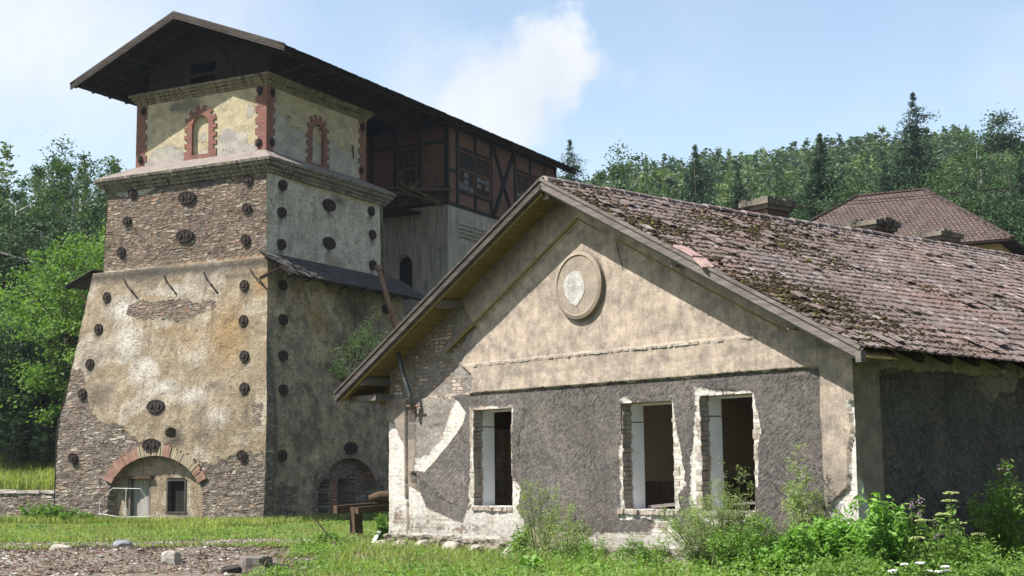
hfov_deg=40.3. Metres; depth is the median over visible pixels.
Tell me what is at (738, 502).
mugwort plant
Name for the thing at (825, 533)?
elder bush
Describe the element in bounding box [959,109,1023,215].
pine tree
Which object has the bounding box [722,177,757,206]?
birch tree
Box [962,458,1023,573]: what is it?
nettle bush
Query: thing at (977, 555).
weed clump
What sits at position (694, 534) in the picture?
mugwort plant
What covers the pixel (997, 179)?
birch tree
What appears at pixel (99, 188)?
birch tree
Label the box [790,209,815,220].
broadleaf tree
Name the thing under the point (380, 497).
log
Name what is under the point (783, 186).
broadleaf tree
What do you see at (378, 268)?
rusty pole
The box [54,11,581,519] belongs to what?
blast furnace tower
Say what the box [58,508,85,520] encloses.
weed clump
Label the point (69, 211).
birch tree
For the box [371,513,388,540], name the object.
weed clump
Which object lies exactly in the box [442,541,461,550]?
stone
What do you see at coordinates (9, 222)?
birch tree
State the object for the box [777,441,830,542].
mugwort plant
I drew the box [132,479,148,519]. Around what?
door panel
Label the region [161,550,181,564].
stone
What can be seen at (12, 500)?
retaining wall
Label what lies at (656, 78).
sky
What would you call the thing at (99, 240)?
bright tree
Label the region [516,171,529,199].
window frame
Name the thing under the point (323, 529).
stick
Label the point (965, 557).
hogweed plant
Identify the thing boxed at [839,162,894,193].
birch tree
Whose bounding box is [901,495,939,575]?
thistle plant
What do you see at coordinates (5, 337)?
shrub
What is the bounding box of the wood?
[0,124,1023,255]
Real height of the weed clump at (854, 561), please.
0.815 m
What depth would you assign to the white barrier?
62.31 m
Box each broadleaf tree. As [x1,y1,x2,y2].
[570,173,613,186]
[626,183,686,200]
[749,172,816,219]
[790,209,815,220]
[804,180,871,218]
[894,165,987,217]
[946,187,1020,234]
[974,177,1023,245]
[1002,198,1023,246]
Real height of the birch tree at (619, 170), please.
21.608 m
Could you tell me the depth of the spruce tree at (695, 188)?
136.97 m
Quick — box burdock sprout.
[517,553,542,572]
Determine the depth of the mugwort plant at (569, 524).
23.32 m
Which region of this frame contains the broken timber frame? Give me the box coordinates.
[333,502,388,535]
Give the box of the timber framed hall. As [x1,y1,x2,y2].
[366,122,556,317]
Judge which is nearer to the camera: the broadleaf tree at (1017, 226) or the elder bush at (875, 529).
the elder bush at (875, 529)
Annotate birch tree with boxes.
[0,169,32,258]
[0,175,68,257]
[7,162,89,249]
[13,132,109,256]
[47,169,109,243]
[67,156,123,241]
[593,140,675,196]
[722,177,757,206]
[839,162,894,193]
[923,163,978,215]
[942,125,1021,220]
[974,158,1018,221]
[1002,150,1023,217]
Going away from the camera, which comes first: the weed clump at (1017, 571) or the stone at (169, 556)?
the weed clump at (1017, 571)
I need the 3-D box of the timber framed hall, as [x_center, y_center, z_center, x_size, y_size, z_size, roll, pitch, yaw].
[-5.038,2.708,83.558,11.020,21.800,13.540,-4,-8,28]
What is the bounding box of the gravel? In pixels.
[0,536,488,575]
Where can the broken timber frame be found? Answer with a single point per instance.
(355, 511)
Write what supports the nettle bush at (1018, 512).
on the ground at (195, 572)
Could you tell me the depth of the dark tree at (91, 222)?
85.80 m
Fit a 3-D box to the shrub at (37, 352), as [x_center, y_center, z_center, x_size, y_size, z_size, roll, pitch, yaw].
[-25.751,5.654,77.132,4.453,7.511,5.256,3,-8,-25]
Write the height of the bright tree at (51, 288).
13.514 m
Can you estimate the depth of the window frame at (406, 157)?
77.48 m
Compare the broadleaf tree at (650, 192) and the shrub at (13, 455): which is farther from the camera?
the broadleaf tree at (650, 192)
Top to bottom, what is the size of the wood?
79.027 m
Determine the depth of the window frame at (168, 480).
62.09 m
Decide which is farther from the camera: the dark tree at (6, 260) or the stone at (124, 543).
the dark tree at (6, 260)
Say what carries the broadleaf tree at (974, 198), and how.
on the ground at (195, 572)
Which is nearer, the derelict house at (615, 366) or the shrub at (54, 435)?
the derelict house at (615, 366)
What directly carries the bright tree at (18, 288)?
on the ground at (195, 572)
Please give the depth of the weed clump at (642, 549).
21.07 m
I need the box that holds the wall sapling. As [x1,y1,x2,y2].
[328,305,387,382]
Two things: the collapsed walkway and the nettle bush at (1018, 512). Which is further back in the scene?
the collapsed walkway
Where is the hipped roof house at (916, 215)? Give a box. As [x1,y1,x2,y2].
[808,188,1023,255]
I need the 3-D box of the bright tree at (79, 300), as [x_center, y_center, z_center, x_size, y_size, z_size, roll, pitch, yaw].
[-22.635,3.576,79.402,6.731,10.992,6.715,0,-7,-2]
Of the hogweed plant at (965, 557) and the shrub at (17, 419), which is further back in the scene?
the shrub at (17, 419)
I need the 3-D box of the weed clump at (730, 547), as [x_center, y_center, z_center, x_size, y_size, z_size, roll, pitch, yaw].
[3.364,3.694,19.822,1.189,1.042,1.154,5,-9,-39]
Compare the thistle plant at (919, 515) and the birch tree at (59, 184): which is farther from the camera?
the birch tree at (59, 184)
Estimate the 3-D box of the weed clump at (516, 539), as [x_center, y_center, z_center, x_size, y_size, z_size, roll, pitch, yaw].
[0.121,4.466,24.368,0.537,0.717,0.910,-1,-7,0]
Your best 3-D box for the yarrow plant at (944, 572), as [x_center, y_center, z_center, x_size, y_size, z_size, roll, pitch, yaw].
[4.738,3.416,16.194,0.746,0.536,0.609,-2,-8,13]
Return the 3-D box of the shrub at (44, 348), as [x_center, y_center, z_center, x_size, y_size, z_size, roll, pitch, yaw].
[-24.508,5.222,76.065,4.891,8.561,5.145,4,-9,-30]
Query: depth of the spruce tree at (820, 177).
123.80 m
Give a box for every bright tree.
[0,227,104,436]
[0,264,81,432]
[0,291,42,357]
[17,228,104,355]
[32,291,87,404]
[51,218,104,313]
[56,261,103,342]
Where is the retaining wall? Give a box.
[0,489,53,516]
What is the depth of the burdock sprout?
20.60 m
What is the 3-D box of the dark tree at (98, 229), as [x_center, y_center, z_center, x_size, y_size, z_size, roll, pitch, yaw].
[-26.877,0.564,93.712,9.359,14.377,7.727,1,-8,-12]
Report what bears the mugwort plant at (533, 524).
on the ground at (195, 572)
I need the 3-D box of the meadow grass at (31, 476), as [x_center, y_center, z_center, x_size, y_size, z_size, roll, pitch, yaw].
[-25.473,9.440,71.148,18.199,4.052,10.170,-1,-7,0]
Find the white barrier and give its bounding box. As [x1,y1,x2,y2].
[98,488,152,518]
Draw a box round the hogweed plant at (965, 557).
[908,491,985,575]
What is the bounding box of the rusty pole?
[374,265,397,328]
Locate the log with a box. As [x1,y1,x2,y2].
[369,491,388,502]
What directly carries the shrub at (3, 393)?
on the ground at (195, 572)
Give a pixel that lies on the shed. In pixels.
(2, 253)
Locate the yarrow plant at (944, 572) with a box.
[887,560,951,575]
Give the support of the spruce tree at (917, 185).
on the ground at (195, 572)
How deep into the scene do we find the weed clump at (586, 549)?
22.25 m
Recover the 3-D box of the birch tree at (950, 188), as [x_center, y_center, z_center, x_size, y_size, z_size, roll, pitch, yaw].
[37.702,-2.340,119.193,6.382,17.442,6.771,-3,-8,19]
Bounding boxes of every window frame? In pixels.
[165,479,186,513]
[397,147,416,187]
[459,149,474,193]
[476,156,490,199]
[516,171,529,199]
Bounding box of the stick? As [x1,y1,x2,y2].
[314,519,338,546]
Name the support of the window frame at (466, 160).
in the timber framed hall
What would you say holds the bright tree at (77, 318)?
on the ground at (195, 572)
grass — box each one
[0,447,54,489]
[0,511,388,530]
[0,517,542,559]
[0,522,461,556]
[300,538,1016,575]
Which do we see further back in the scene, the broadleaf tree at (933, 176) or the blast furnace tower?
the broadleaf tree at (933, 176)
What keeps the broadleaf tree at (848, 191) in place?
on the ground at (195, 572)
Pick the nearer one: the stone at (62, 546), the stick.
the stone at (62, 546)
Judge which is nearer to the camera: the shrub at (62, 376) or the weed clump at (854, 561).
the weed clump at (854, 561)
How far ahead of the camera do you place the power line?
76.22 m
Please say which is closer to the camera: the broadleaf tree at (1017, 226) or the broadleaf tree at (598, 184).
the broadleaf tree at (1017, 226)
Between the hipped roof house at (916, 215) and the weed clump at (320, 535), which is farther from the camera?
the hipped roof house at (916, 215)
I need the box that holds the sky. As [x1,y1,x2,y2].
[0,0,1023,207]
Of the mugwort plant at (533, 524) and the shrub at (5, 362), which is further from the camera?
the shrub at (5, 362)
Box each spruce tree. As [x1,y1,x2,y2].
[557,139,594,184]
[672,144,730,205]
[724,172,751,210]
[789,133,852,220]
[824,194,838,211]
[861,92,975,201]
[865,163,899,192]
[912,177,922,188]
[1001,158,1023,240]
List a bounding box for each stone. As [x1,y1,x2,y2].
[49,544,71,549]
[113,540,131,547]
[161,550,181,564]
[415,540,431,547]
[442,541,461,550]
[469,544,483,551]
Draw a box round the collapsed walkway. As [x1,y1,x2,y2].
[380,180,456,217]
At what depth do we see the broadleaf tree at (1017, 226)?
104.46 m
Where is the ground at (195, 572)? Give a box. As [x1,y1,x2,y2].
[0,426,1010,575]
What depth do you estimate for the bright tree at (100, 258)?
77.45 m
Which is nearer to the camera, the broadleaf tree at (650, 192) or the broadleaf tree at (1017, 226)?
the broadleaf tree at (1017, 226)
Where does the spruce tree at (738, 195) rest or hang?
on the ground at (195, 572)
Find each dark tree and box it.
[0,212,83,321]
[0,235,14,314]
[0,236,35,309]
[7,201,105,353]
[82,206,105,243]
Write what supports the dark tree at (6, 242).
on the ground at (195, 572)
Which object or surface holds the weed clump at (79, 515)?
on the ground at (195, 572)
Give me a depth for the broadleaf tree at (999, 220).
106.61 m
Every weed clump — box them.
[19,502,48,519]
[39,502,67,520]
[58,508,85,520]
[73,511,95,520]
[314,530,349,544]
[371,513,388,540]
[506,525,532,559]
[549,532,625,567]
[614,533,686,571]
[703,511,786,575]
[752,525,792,570]
[805,540,918,575]
[923,525,999,573]
[952,554,1023,575]
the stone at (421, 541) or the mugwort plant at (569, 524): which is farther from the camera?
the stone at (421, 541)
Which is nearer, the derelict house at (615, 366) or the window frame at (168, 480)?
the derelict house at (615, 366)
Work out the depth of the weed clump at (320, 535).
29.62 m
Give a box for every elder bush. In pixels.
[753,531,837,575]
[785,490,921,575]
[832,492,923,574]
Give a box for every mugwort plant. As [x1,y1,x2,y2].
[512,470,564,561]
[535,502,593,557]
[659,490,767,569]
[699,456,758,572]
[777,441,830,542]
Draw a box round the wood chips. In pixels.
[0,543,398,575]
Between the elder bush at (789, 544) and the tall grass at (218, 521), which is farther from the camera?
the tall grass at (218, 521)
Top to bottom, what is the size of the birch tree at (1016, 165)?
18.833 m
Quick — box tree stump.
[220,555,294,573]
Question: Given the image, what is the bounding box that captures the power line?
[733,186,1023,209]
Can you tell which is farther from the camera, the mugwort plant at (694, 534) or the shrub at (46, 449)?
the shrub at (46, 449)
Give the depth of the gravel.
23.96 m
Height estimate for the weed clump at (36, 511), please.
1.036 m
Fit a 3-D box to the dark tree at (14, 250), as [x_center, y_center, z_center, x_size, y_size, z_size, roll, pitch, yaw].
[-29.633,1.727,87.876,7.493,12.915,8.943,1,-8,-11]
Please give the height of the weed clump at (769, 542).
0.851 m
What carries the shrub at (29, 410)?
on the ground at (195, 572)
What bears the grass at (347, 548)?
on the ground at (195, 572)
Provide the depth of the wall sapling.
65.64 m
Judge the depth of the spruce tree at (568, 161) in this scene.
127.34 m
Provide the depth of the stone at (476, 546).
25.60 m
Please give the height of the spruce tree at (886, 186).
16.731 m
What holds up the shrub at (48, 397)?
on the ground at (195, 572)
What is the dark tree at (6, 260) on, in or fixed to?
on the ground at (195, 572)
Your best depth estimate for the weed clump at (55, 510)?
63.69 m
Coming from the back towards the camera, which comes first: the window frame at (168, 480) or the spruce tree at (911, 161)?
the spruce tree at (911, 161)
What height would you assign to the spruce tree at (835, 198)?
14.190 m
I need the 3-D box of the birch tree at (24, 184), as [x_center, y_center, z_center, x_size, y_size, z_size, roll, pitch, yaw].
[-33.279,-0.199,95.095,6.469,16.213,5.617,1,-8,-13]
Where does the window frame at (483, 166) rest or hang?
in the timber framed hall
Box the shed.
[0,251,60,342]
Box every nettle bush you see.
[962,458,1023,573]
[1011,484,1023,553]
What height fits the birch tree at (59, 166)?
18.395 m
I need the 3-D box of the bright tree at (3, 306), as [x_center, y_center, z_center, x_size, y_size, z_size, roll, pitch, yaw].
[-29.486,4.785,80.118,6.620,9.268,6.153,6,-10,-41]
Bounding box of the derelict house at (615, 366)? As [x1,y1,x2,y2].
[333,176,1023,569]
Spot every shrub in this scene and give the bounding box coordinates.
[0,309,47,454]
[0,328,48,460]
[0,354,27,438]
[0,368,51,467]
[0,403,31,471]
[1,353,63,464]
[19,323,73,452]
[21,309,78,405]
[27,409,56,469]
[37,394,62,456]
[39,343,76,407]
[50,399,63,448]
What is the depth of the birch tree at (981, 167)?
119.23 m
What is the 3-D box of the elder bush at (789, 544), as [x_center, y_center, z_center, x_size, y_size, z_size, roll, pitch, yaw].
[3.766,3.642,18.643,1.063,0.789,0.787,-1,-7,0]

